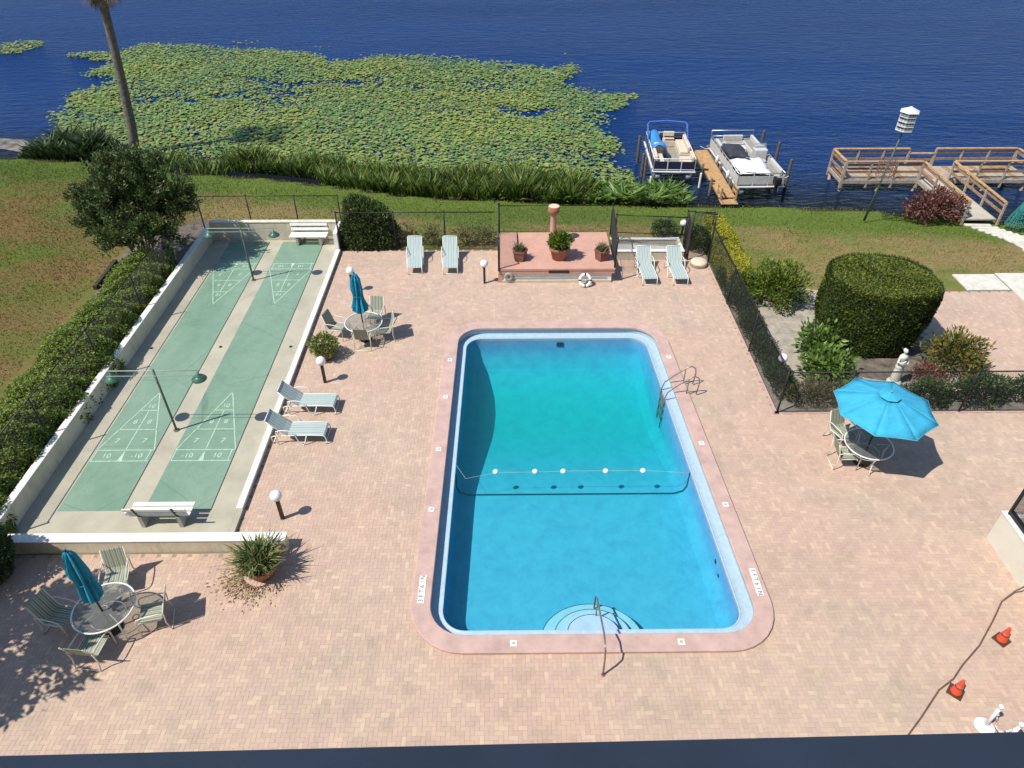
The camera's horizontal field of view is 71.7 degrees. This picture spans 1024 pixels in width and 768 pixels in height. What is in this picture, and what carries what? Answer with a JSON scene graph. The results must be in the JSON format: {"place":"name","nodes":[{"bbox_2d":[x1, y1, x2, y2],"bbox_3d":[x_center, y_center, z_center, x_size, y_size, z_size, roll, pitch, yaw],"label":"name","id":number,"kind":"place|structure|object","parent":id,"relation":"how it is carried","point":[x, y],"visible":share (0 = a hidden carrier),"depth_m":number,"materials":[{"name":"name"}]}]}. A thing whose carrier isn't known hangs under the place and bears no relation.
{"place":"outdoors","nodes":[
{"label":"outdoors","id":0,"kind":"place"},
{"bbox_2d":[315,151,602,203],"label":"reed bank","id":1,"kind":"structure","parent":0,"point":[465,182],"depth_m":37.64,"materials":[{"name":"green plant"}]},
{"bbox_2d":[0,0,1023,221],"bbox_3d":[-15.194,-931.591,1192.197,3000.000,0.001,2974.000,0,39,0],"label":"lake","id":2,"kind":"structure","parent":0,"point":[810,85],"depth_m":59.45,"materials":[{"name":"liquid"}]},
{"bbox_2d":[0,138,27,151],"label":"sand bar","id":3,"kind":"object","parent":2,"relation":"in","point":[8,144],"visible":0.5,"depth_m":44.47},
{"bbox_2d":[15,117,129,161],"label":"reed clump","id":4,"kind":"object","parent":2,"relation":"on","point":[67,145],"visible":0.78,"depth_m":42.28,"materials":[{"name":"green plant"}]},
{"bbox_2d":[128,144,228,175],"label":"reed clump","id":5,"kind":"object","parent":2,"relation":"in","point":[200,165],"visible":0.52,"depth_m":41.04,"materials":[{"name":"green plant"}]},
{"bbox_2d":[213,137,349,178],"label":"reed bed","id":6,"kind":"object","parent":2,"relation":"on","point":[256,159],"visible":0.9,"depth_m":40.71,"materials":[{"name":"green plant"}]},
{"bbox_2d":[0,39,637,184],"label":"lily pads","id":7,"kind":"object","parent":2,"relation":"on","point":[527,126],"visible":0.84,"depth_m":49.60,"materials":[{"name":"plant"}]},
{"bbox_2d":[540,173,695,206],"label":"broadleaf reeds","id":8,"kind":"object","parent":2,"relation":"in","point":[661,193],"visible":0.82,"depth_m":36.85,"materials":[{"name":"green plant"}]},
{"bbox_2d":[643,120,696,179],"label":"pontoon boat","id":9,"kind":"object","parent":2,"relation":"on","point":[668,152],"visible":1,"depth_m":40.06,"materials":[{"name":"metal"}]},
{"bbox_2d":[691,145,738,204],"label":"pier","id":10,"kind":"structure","parent":2,"relation":"in","point":[716,180],"depth_m":38.56,"materials":[{"name":"brown wood"}]},
{"bbox_2d":[700,130,787,195],"bbox_3d":[12.994,-12.397,39.423,3.703,1.807,6.618,-1,39,-2],"label":"pontoon boat","id":11,"kind":"object","parent":2,"relation":"on","point":[747,162],"visible":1,"depth_m":38.62,"materials":[{"name":"metal"}]},
{"bbox_2d":[826,147,1023,226],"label":"fishing dock","id":12,"kind":"object","parent":2,"relation":"in","point":[930,176],"visible":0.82,"depth_m":38.52,"materials":[{"name":"brown wood"}]},
{"bbox_2d":[0,157,1023,554],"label":"lawn","id":13,"kind":"structure","parent":0,"point":[766,249],"depth_m":32.57,"materials":[{"name":"green plant"}]},
{"bbox_2d":[0,225,212,533],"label":"side wall","id":14,"kind":"structure","parent":13,"relation":"on","point":[26,491],"depth_m":22.28,"materials":[{"name":"white paint"}]},
{"bbox_2d":[80,0,140,151],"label":"palm tree","id":15,"kind":"object","parent":13,"relation":"on","point":[132,133],"visible":0.97,"depth_m":39.88,"materials":[{"name":"plant"}]},
{"bbox_2d":[13,217,208,489],"bbox_3d":[-15.296,-1.875,26.078,3.250,0.001,19.400,0,39,0],"label":"tree bed","id":16,"kind":"object","parent":13,"relation":"on","point":[182,232],"visible":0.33,"depth_m":31.72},
{"bbox_2d":[0,247,178,533],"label":"hedge","id":17,"kind":"object","parent":16,"relation":"on","point":[22,389],"visible":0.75,"depth_m":22.83,"materials":[{"name":"green plant"}]},
{"bbox_2d":[92,259,117,289],"bbox_3d":[-16.814,-4.536,29.309,0.160,0.200,2.200,-2,39,-3],"label":"edging timber","id":18,"kind":"object","parent":16,"relation":"on","point":[98,282],"visible":0.71,"depth_m":29.11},
{"bbox_2d":[61,137,206,258],"bbox_3d":[-15.198,-7.083,28.373,5.257,5.337,4.622,0,39,0],"label":"crape myrtle","id":19,"kind":"object","parent":16,"relation":"on","point":[123,181],"visible":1,"depth_m":27.56,"materials":[{"name":"green plant"}]},
{"bbox_2d":[0,194,340,493],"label":"chain link fence","id":20,"kind":"object","parent":13,"relation":"on","point":[28,398],"visible":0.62,"depth_m":24.73,"materials":[{"name":"black metal"}]},
{"bbox_2d":[12,240,340,533],"bbox_3d":[-10.310,-1.050,25.047,5.835,0.375,16.860,0,39,0],"label":"shuffleboard court","id":21,"kind":"object","parent":13,"relation":"on","point":[231,331],"visible":1,"depth_m":22.74,"materials":[{"name":"concrete"}]},
{"bbox_2d":[104,369,206,431],"bbox_3d":[-10.296,0.517,21.001,2.930,2.340,0.430,0,39,0],"label":"court light","id":22,"kind":"object","parent":21,"relation":"on","point":[197,378],"visible":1,"depth_m":20.36,"materials":[{"name":"paint"}]},
{"bbox_2d":[121,502,195,527],"bbox_3d":[-9.235,3.350,18.638,1.650,0.864,0.639,0,39,0],"label":"bench","id":23,"kind":"object","parent":21,"relation":"on","point":[144,512],"visible":1,"depth_m":18.65,"materials":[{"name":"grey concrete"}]},
{"bbox_2d":[204,227,279,280],"bbox_3d":[-10.507,-5.123,28.063,2.930,2.340,0.430,0,39,0],"label":"court light","id":24,"kind":"object","parent":21,"relation":"on","point":[272,234],"visible":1,"depth_m":27.42,"materials":[{"name":"paint"}]},
{"bbox_2d":[289,223,327,245],"bbox_3d":[-8.925,-6.599,31.096,1.650,0.864,0.639,0,39,0],"label":"bench","id":25,"kind":"object","parent":21,"relation":"on","point":[320,236],"visible":1,"depth_m":31.09,"materials":[{"name":"wood"}]},
{"bbox_2d":[208,219,335,239],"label":"end wall","id":26,"kind":"structure","parent":13,"relation":"on","point":[282,228],"depth_m":31.24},
{"bbox_2d":[338,192,401,251],"bbox_3d":[-6.270,-7.181,30.986,2.926,2.507,2.056,0,39,0],"label":"fence bush","id":27,"kind":"object","parent":13,"relation":"on","point":[355,202],"visible":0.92,"depth_m":30.56,"materials":[{"name":"green plant"}]},
{"bbox_2d":[417,220,443,244],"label":"sparse shrub","id":28,"kind":"object","parent":13,"relation":"on","point":[432,235],"visible":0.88,"depth_m":31.20,"materials":[{"name":"green plant"}]},
{"bbox_2d":[446,221,478,245],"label":"sparse shrub","id":29,"kind":"object","parent":13,"relation":"on","point":[466,235],"visible":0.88,"depth_m":31.19,"materials":[{"name":"green plant"}]},
{"bbox_2d":[472,220,497,246],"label":"sparse shrub","id":30,"kind":"object","parent":13,"relation":"on","point":[486,232],"visible":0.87,"depth_m":31.20,"materials":[{"name":"green plant"}]},
{"bbox_2d":[0,249,1023,755],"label":"pool deck","id":31,"kind":"structure","parent":13,"relation":"on","point":[890,583],"depth_m":17.27,"materials":[{"name":"brick"}]},
{"bbox_2d":[0,525,16,584],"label":"round topiary","id":32,"kind":"object","parent":31,"relation":"on","point":[7,556],"visible":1,"depth_m":17.23,"materials":[{"name":"green plant"}]},
{"bbox_2d":[25,588,86,638],"bbox_3d":[-10.503,5.283,16.321,0.759,0.973,0.620,7,39,9],"label":"patio chair","id":33,"kind":"object","parent":31,"relation":"on","point":[44,607],"visible":0.98,"depth_m":16.29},
{"bbox_2d":[58,629,117,671],"bbox_3d":[-9.377,5.798,15.677,0.620,0.973,0.759,3,39,4],"label":"patio chair","id":34,"kind":"object","parent":31,"relation":"on","point":[91,645],"visible":0.97,"depth_m":15.72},
{"bbox_2d":[62,549,123,636],"bbox_3d":[-9.332,4.587,15.645,0.471,2.900,0.470,-3,39,-4],"label":"closed umbrella","id":35,"kind":"object","parent":31,"relation":"on","point":[80,576],"visible":0.96,"depth_m":15.33,"materials":[{"name":"teal fabric"}]},
{"bbox_2d":[70,582,138,639],"bbox_3d":[-9.330,5.379,16.398,1.380,0.737,1.380,-4,39,-5],"label":"patio table","id":36,"kind":"object","parent":31,"relation":"on","point":[118,623],"visible":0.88,"depth_m":16.18,"materials":[{"name":"clear glass"}]},
{"bbox_2d":[98,546,136,599],"bbox_3d":[-9.625,4.585,17.197,0.620,0.973,0.759,-10,40,-12],"label":"patio chair","id":37,"kind":"object","parent":31,"relation":"on","point":[115,562],"visible":0.91,"depth_m":17.25,"materials":[{"name":"fabric"}]},
{"bbox_2d":[8,532,289,553],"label":"wall","id":38,"kind":"structure","parent":31,"relation":"on","point":[187,542],"depth_m":18.10,"materials":[{"name":"white paint"}]},
{"bbox_2d":[134,584,174,636],"bbox_3d":[-8.298,5.225,16.396,0.759,0.973,0.620,-10,40,-12],"label":"patio chair","id":39,"kind":"object","parent":31,"relation":"on","point":[152,612],"visible":1,"depth_m":16.42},
{"bbox_2d":[205,563,295,615],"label":"leaf litter","id":40,"kind":"object","parent":31,"relation":"on","point":[242,582],"visible":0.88,"depth_m":17.41,"materials":[{"name":"plant"}]},
{"bbox_2d":[208,521,296,584],"bbox_3d":[-6.267,4.228,17.427,1.832,1.239,1.910,13,41,16],"label":"potted plant","id":41,"kind":"object","parent":31,"relation":"on","point":[258,561],"visible":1,"depth_m":17.19,"materials":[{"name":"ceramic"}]},
{"bbox_2d":[270,490,284,519],"bbox_3d":[-6.202,3.227,18.828,0.310,1.055,0.310,0,39,0],"label":"garden lamp","id":42,"kind":"object","parent":31,"relation":"on","point":[275,496],"visible":1,"depth_m":18.55,"materials":[{"name":"white metal"}]},
{"bbox_2d":[264,408,330,444],"bbox_3d":[-6.443,1.271,21.402,1.751,0.929,0.732,0,39,0],"label":"sun lounger","id":43,"kind":"object","parent":31,"relation":"on","point":[279,422],"visible":1,"depth_m":21.39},
{"bbox_2d":[277,380,339,415],"bbox_3d":[-6.426,0.420,22.469,1.751,0.929,0.732,1,39,1],"label":"sun lounger","id":44,"kind":"object","parent":31,"relation":"on","point":[287,391],"visible":1,"depth_m":22.46,"materials":[{"name":"plastic"}]},
{"bbox_2d":[306,330,339,360],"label":"potted plant","id":45,"kind":"object","parent":31,"relation":"on","point":[324,349],"visible":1,"depth_m":24.45,"materials":[{"name":"plant"}]},
{"bbox_2d":[321,308,350,341],"bbox_3d":[-6.372,-2.151,25.633,0.759,0.973,0.620,10,40,12],"label":"patio chair","id":46,"kind":"object","parent":31,"relation":"on","point":[331,324],"visible":0.87,"depth_m":25.59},
{"bbox_2d":[350,272,371,342],"bbox_3d":[-5.333,-2.731,24.915,0.619,2.770,0.619,-13,40,-16],"label":"closed umbrella","id":47,"kind":"object","parent":31,"relation":"on","point":[360,305],"visible":0.93,"depth_m":24.58,"materials":[{"name":"teal fabric"}]},
{"bbox_2d":[351,327,375,350],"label":"patio chair","id":48,"kind":"object","parent":31,"relation":"on","point":[361,334],"visible":0.98,"depth_m":24.86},
{"bbox_2d":[364,295,386,327],"bbox_3d":[-5.070,-2.670,26.283,0.620,0.973,0.759,5,39,6],"label":"patio chair","id":49,"kind":"object","parent":31,"relation":"on","point":[377,305],"visible":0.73,"depth_m":26.34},
{"bbox_2d":[374,311,395,342],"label":"patio chair","id":50,"kind":"object","parent":31,"relation":"on","point":[388,328],"visible":0.98,"depth_m":25.47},
{"bbox_2d":[334,211,494,250],"bbox_3d":[-4.129,-6.555,30.521,6.791,1.950,0.076,0,39,0],"label":"chain link fence","id":51,"kind":"object","parent":31,"relation":"on","point":[393,216],"visible":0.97,"depth_m":30.35,"materials":[{"name":"black metal"}]},
{"bbox_2d":[406,235,423,273],"bbox_3d":[-4.090,-5.428,29.792,0.732,0.929,1.751,-3,39,-4],"label":"sun lounger","id":52,"kind":"object","parent":31,"relation":"on","point":[414,253],"visible":1,"depth_m":30.10,"materials":[{"name":"plastic"}]},
{"bbox_2d":[441,235,458,273],"bbox_3d":[-2.605,-5.425,29.789,0.732,0.929,1.751,-2,39,-3],"label":"sun lounger","id":53,"kind":"object","parent":31,"relation":"on","point":[450,254],"visible":1,"depth_m":30.08,"materials":[{"name":"plastic"}]},
{"bbox_2d":[498,232,614,282],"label":"platform","id":54,"kind":"structure","parent":31,"relation":"on","point":[539,264],"depth_m":28.89,"materials":[{"name":"pink paint"}]},
{"bbox_2d":[512,235,527,261],"bbox_3d":[0.304,-5.495,28.738,0.782,1.001,0.906,-6,39,-7],"label":"plant pot","id":55,"kind":"object","parent":54,"relation":"on","point":[519,251],"visible":1,"depth_m":28.73,"materials":[{"name":"ceramic"}]},
{"bbox_2d":[497,203,618,271],"bbox_3d":[1.893,-6.138,29.306,4.970,1.500,3.275,0,39,0],"label":"chain link fence","id":56,"kind":"object","parent":54,"relation":"on","point":[614,233],"visible":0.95,"depth_m":30.16,"materials":[{"name":"black metal"}]},
{"bbox_2d":[546,229,575,261],"bbox_3d":[1.945,-5.708,28.739,1.249,1.335,1.192,-12,40,-15],"label":"plant pot","id":57,"kind":"object","parent":54,"relation":"on","point":[558,242],"visible":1,"depth_m":28.52,"materials":[{"name":"ceramic"}]},
{"bbox_2d":[594,240,610,261],"bbox_3d":[3.695,-5.439,28.887,0.704,0.730,0.736,-10,40,-12],"label":"plant pot","id":58,"kind":"object","parent":54,"relation":"on","point":[602,250],"visible":1,"depth_m":28.77,"materials":[{"name":"ceramic"}]},
{"bbox_2d":[411,321,773,654],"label":"swimming pool","id":59,"kind":"structure","parent":31,"relation":"in","point":[653,558],"depth_m":20.60,"materials":[{"name":"liquid"}]},
{"bbox_2d":[456,465,684,478],"bbox_3d":[1.770,2.526,20.883,6.956,0.144,0.658,0,39,0],"label":"float line","id":60,"kind":"object","parent":59,"relation":"attached to","point":[605,471],"visible":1,"depth_m":20.80,"materials":[{"name":"white plastic"}]},
{"bbox_2d":[593,595,606,676],"bbox_3d":[2.046,5.673,16.389,0.100,1.523,2.193,1,39,1],"label":"handrail","id":61,"kind":"object","parent":59,"relation":"on","point":[605,650],"visible":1,"depth_m":15.67,"materials":[{"name":"metal"}]},
{"bbox_2d":[656,366,699,427],"bbox_3d":[5.531,0.447,23.656,1.126,2.221,0.582,0,39,0],"label":"pool ladder","id":62,"kind":"object","parent":59,"relation":"attached to","point":[658,413],"visible":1,"depth_m":23.48,"materials":[{"name":"metal"}]},
{"bbox_2d":[749,568,763,595],"bbox_3d":[6.029,4.877,17.474,0.160,0.016,0.794,0,39,0],"label":"depth marker","id":63,"kind":"object","parent":59,"relation":"on","point":[756,581],"visible":1,"depth_m":17.46,"materials":[{"name":"tile"}]},
{"bbox_2d":[634,245,657,284],"bbox_3d":[5.524,-4.875,29.104,0.732,0.929,1.751,-2,39,-3],"label":"sun lounger","id":64,"kind":"object","parent":31,"relation":"on","point":[644,265],"visible":1,"depth_m":29.40,"materials":[{"name":"plastic"}]},
{"bbox_2d":[610,237,684,259],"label":"planter wall","id":65,"kind":"structure","parent":31,"relation":"on","point":[627,251],"depth_m":30.79,"materials":[{"name":"white paint"}]},
{"bbox_2d":[616,213,689,248],"bbox_3d":[5.966,-6.472,30.551,3.095,1.790,0.078,3,39,4],"label":"chain link fence","id":66,"kind":"object","parent":31,"relation":"on","point":[687,221],"visible":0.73,"depth_m":30.38,"materials":[{"name":"black metal"}]},
{"bbox_2d":[664,245,688,284],"bbox_3d":[6.778,-4.870,29.099,0.732,0.929,1.751,-2,39,-2],"label":"sun lounger","id":67,"kind":"object","parent":31,"relation":"on","point":[674,257],"visible":1,"depth_m":29.40,"materials":[{"name":"plastic"}]},
{"bbox_2d":[822,408,858,443],"bbox_3d":[9.919,1.329,21.283,0.620,0.973,0.759,-13,40,-16],"label":"patio chair","id":68,"kind":"object","parent":31,"relation":"on","point":[839,428],"visible":0.84,"depth_m":21.32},
{"bbox_2d":[826,432,861,470],"bbox_3d":[9.643,1.942,20.516,0.759,0.973,0.620,1,39,1],"label":"patio chair","id":69,"kind":"object","parent":31,"relation":"on","point":[844,453],"visible":0.94,"depth_m":20.47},
{"bbox_2d":[708,227,1023,412],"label":"chain link fence","id":70,"kind":"object","parent":31,"relation":"on","point":[747,309],"visible":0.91,"depth_m":22.53,"materials":[{"name":"black metal"}]},
{"bbox_2d":[841,428,894,475],"bbox_3d":[10.297,1.997,20.642,1.360,0.737,1.360,-31,48,-33],"label":"patio table","id":71,"kind":"object","parent":31,"relation":"on","point":[870,459],"visible":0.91,"depth_m":20.43,"materials":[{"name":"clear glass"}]},
{"bbox_2d":[833,378,938,467],"bbox_3d":[10.287,1.235,20.008,2.541,2.705,2.541,-24,44,-27],"label":"open umbrella","id":72,"kind":"object","parent":31,"relation":"on","point":[890,409],"visible":0.98,"depth_m":19.16,"materials":[{"name":"blue fabric"}]},
{"bbox_2d":[946,679,964,700],"bbox_3d":[9.608,6.495,15.203,0.300,0.478,0.300,31,48,33],"label":"traffic cone","id":73,"kind":"object","parent":31,"relation":"on","point":[956,691],"visible":1,"depth_m":15.22,"materials":[{"name":"orange plastic"}]},
{"bbox_2d":[907,586,1023,734],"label":"hose","id":74,"kind":"object","parent":31,"relation":"on","point":[948,682],"visible":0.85,"depth_m":15.83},
{"bbox_2d":[973,704,1004,732],"bbox_3d":[9.845,6.806,14.495,0.400,0.880,0.400,0,39,0],"label":"barrier post","id":75,"kind":"object","parent":31,"relation":"on","point":[983,725],"visible":0.9,"depth_m":14.67,"materials":[{"name":"plastic"}]},
{"bbox_2d":[991,627,1011,647],"bbox_3d":[11.275,5.717,16.177,0.300,0.478,0.300,-19,42,-22],"label":"traffic cone","id":76,"kind":"object","parent":31,"relation":"on","point":[1001,639],"visible":1,"depth_m":16.20,"materials":[{"name":"orange plastic"}]},
{"bbox_2d":[986,511,1023,592],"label":"corner wall","id":77,"kind":"structure","parent":31,"relation":"on","point":[1005,537],"depth_m":17.80,"materials":[{"name":"beige paint"}]},
{"bbox_2d":[1008,489,1023,533],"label":"screen fence","id":78,"kind":"object","parent":77,"relation":"on","point":[1012,513],"visible":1,"depth_m":17.61,"materials":[{"name":"black metal"}]},
{"bbox_2d":[995,273,1023,300],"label":"stone slab","id":79,"kind":"structure","parent":31,"relation":"on","point":[1014,282],"depth_m":28.92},
{"bbox_2d":[0,732,1023,767],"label":"apartment building","id":80,"kind":"structure","parent":13,"relation":"on","point":[984,750],"depth_m":0.53,"materials":[{"name":"paint"}]},
{"bbox_2d":[650,217,680,236],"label":"shrub","id":81,"kind":"object","parent":13,"relation":"on","point":[665,225],"visible":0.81,"depth_m":31.83,"materials":[{"name":"green plant"}]},
{"bbox_2d":[687,223,711,251],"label":"shrub","id":82,"kind":"object","parent":13,"relation":"on","point":[701,235],"visible":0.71,"depth_m":30.63,"materials":[{"name":"green plant"}]},
{"bbox_2d":[683,209,717,261],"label":"gate","id":83,"kind":"structure","parent":13,"relation":"on","point":[691,224],"depth_m":29.97,"materials":[{"name":"black metal"}]},
{"bbox_2d":[702,214,755,287],"bbox_3d":[9.099,-5.707,30.044,1.220,1.116,5.290,0,39,0],"label":"golden hedge","id":84,"kind":"object","parent":13,"relation":"on","point":[741,259],"visible":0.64,"depth_m":29.67,"materials":[{"name":"yellow plant"}]},
{"bbox_2d":[728,288,1023,410],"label":"planting bed","id":85,"kind":"object","parent":13,"relation":"on","point":[784,327],"visible":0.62,"depth_m":25.14,"materials":[{"name":"gravel"}]},
{"bbox_2d":[722,286,758,316],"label":"shrub","id":86,"kind":"object","parent":85,"relation":"on","point":[741,292],"visible":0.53,"depth_m":27.20,"materials":[{"name":"green plant"}]},
{"bbox_2d":[726,266,766,299],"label":"shrub","id":87,"kind":"object","parent":85,"relation":"on","point":[745,277],"visible":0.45,"depth_m":27.56,"materials":[{"name":"green plant"}]},
{"bbox_2d":[735,306,766,340],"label":"shrub","id":88,"kind":"object","parent":85,"relation":"on","point":[747,326],"visible":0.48,"depth_m":25.94,"materials":[{"name":"green plant"}]},
{"bbox_2d":[750,331,779,365],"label":"shrub","id":89,"kind":"object","parent":85,"relation":"on","point":[754,342],"visible":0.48,"depth_m":24.73,"materials":[{"name":"green plant"}]},
{"bbox_2d":[746,257,814,312],"bbox_3d":[10.229,-3.930,27.201,2.468,1.972,2.584,-1,39,-1],"label":"shrub","id":90,"kind":"object","parent":85,"relation":"on","point":[779,282],"visible":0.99,"depth_m":26.88,"materials":[{"name":"green plant"}]},
{"bbox_2d":[761,356,799,402],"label":"shrub","id":91,"kind":"object","parent":85,"relation":"on","point":[781,376],"visible":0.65,"depth_m":23.41,"materials":[{"name":"green plant"}]},
{"bbox_2d":[775,373,849,408],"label":"twiggy shrub","id":92,"kind":"object","parent":85,"relation":"on","point":[811,387],"visible":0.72,"depth_m":22.75,"materials":[{"name":"green plant"}]},
{"bbox_2d":[791,317,850,360],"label":"leafy shrub","id":93,"kind":"object","parent":85,"relation":"on","point":[815,336],"visible":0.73,"depth_m":24.59,"materials":[{"name":"green plant"}]},
{"bbox_2d":[795,341,861,390],"bbox_3d":[10.592,-0.700,23.597,2.071,1.601,2.132,21,43,24],"label":"leafy shrub","id":94,"kind":"object","parent":85,"relation":"on","point":[827,362],"visible":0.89,"depth_m":23.38,"materials":[{"name":"green plant"}]},
{"bbox_2d":[806,330,938,381],"bbox_3d":[12.891,-1.176,25.206,4.662,0.001,3.554,0,39,0],"label":"mulch patch","id":95,"kind":"object","parent":85,"relation":"on","point":[885,363],"visible":0.15,"depth_m":24.63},
{"bbox_2d":[813,250,945,358],"bbox_3d":[12.742,-2.784,25.005,3.941,2.797,3.531,0,39,0],"label":"clipped hedge","id":96,"kind":"object","parent":95,"relation":"on","point":[875,301],"visible":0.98,"depth_m":24.05,"materials":[{"name":"green plant"}]},
{"bbox_2d":[886,348,909,384],"bbox_3d":[12.790,-0.578,23.315,0.474,1.432,0.474,4,39,5],"label":"statue","id":97,"kind":"object","parent":85,"relation":"on","point":[901,362],"visible":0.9,"depth_m":23.18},
{"bbox_2d":[899,374,957,407],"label":"shrub","id":98,"kind":"object","parent":85,"relation":"on","point":[944,388],"visible":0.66,"depth_m":22.64,"materials":[{"name":"green plant"}]},
{"bbox_2d":[910,360,950,380],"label":"ground shrub","id":99,"kind":"object","parent":85,"relation":"on","point":[930,368],"visible":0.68,"depth_m":23.85,"materials":[{"name":"red plant"}]},
{"bbox_2d":[914,324,996,380],"bbox_3d":[14.995,-1.177,23.993,2.497,1.580,2.286,22,44,25],"label":"croton shrub","id":100,"kind":"object","parent":85,"relation":"on","point":[944,347],"visible":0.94,"depth_m":23.73,"materials":[{"name":"green plant"}]},
{"bbox_2d":[951,367,1017,408],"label":"shrub","id":101,"kind":"object","parent":85,"relation":"on","point":[984,380],"visible":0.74,"depth_m":22.65,"materials":[{"name":"green plant"}]},
{"bbox_2d":[863,106,919,220],"bbox_3d":[17.530,-10.099,32.858,1.032,5.435,0.824,0,39,0],"label":"birdhouse","id":102,"kind":"object","parent":13,"relation":"on","point":[906,119],"visible":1,"depth_m":31.66,"materials":[{"name":"metal"}]},
{"bbox_2d":[900,184,971,225],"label":"red bush","id":103,"kind":"object","parent":13,"relation":"on","point":[945,202],"visible":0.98,"depth_m":34.36,"materials":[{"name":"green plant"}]},
{"bbox_2d":[952,274,1009,290],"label":"stone slab","id":104,"kind":"structure","parent":13,"relation":"on","point":[980,282],"depth_m":28.86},
{"bbox_2d":[963,223,1023,251],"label":"stepping path","id":105,"kind":"structure","parent":13,"relation":"on","point":[1016,239],"depth_m":33.55,"materials":[{"name":"concrete"}]},
{"bbox_2d":[1004,202,1023,228],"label":"umbrella","id":106,"kind":"object","parent":13,"relation":"on","point":[1019,210],"visible":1,"depth_m":33.74,"materials":[{"name":"fabric"}]},
{"bbox_2d":[548,203,559,233],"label":"pillar","id":107,"kind":"structure","parent":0,"point":[553,210],"depth_m":29.45,"materials":[{"name":"ceramic"}]},
{"bbox_2d":[444,193,671,205],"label":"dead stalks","id":108,"kind":"object","parent":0,"point":[529,199],"visible":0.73,"depth_m":36.80,"materials":[{"name":"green plant"}]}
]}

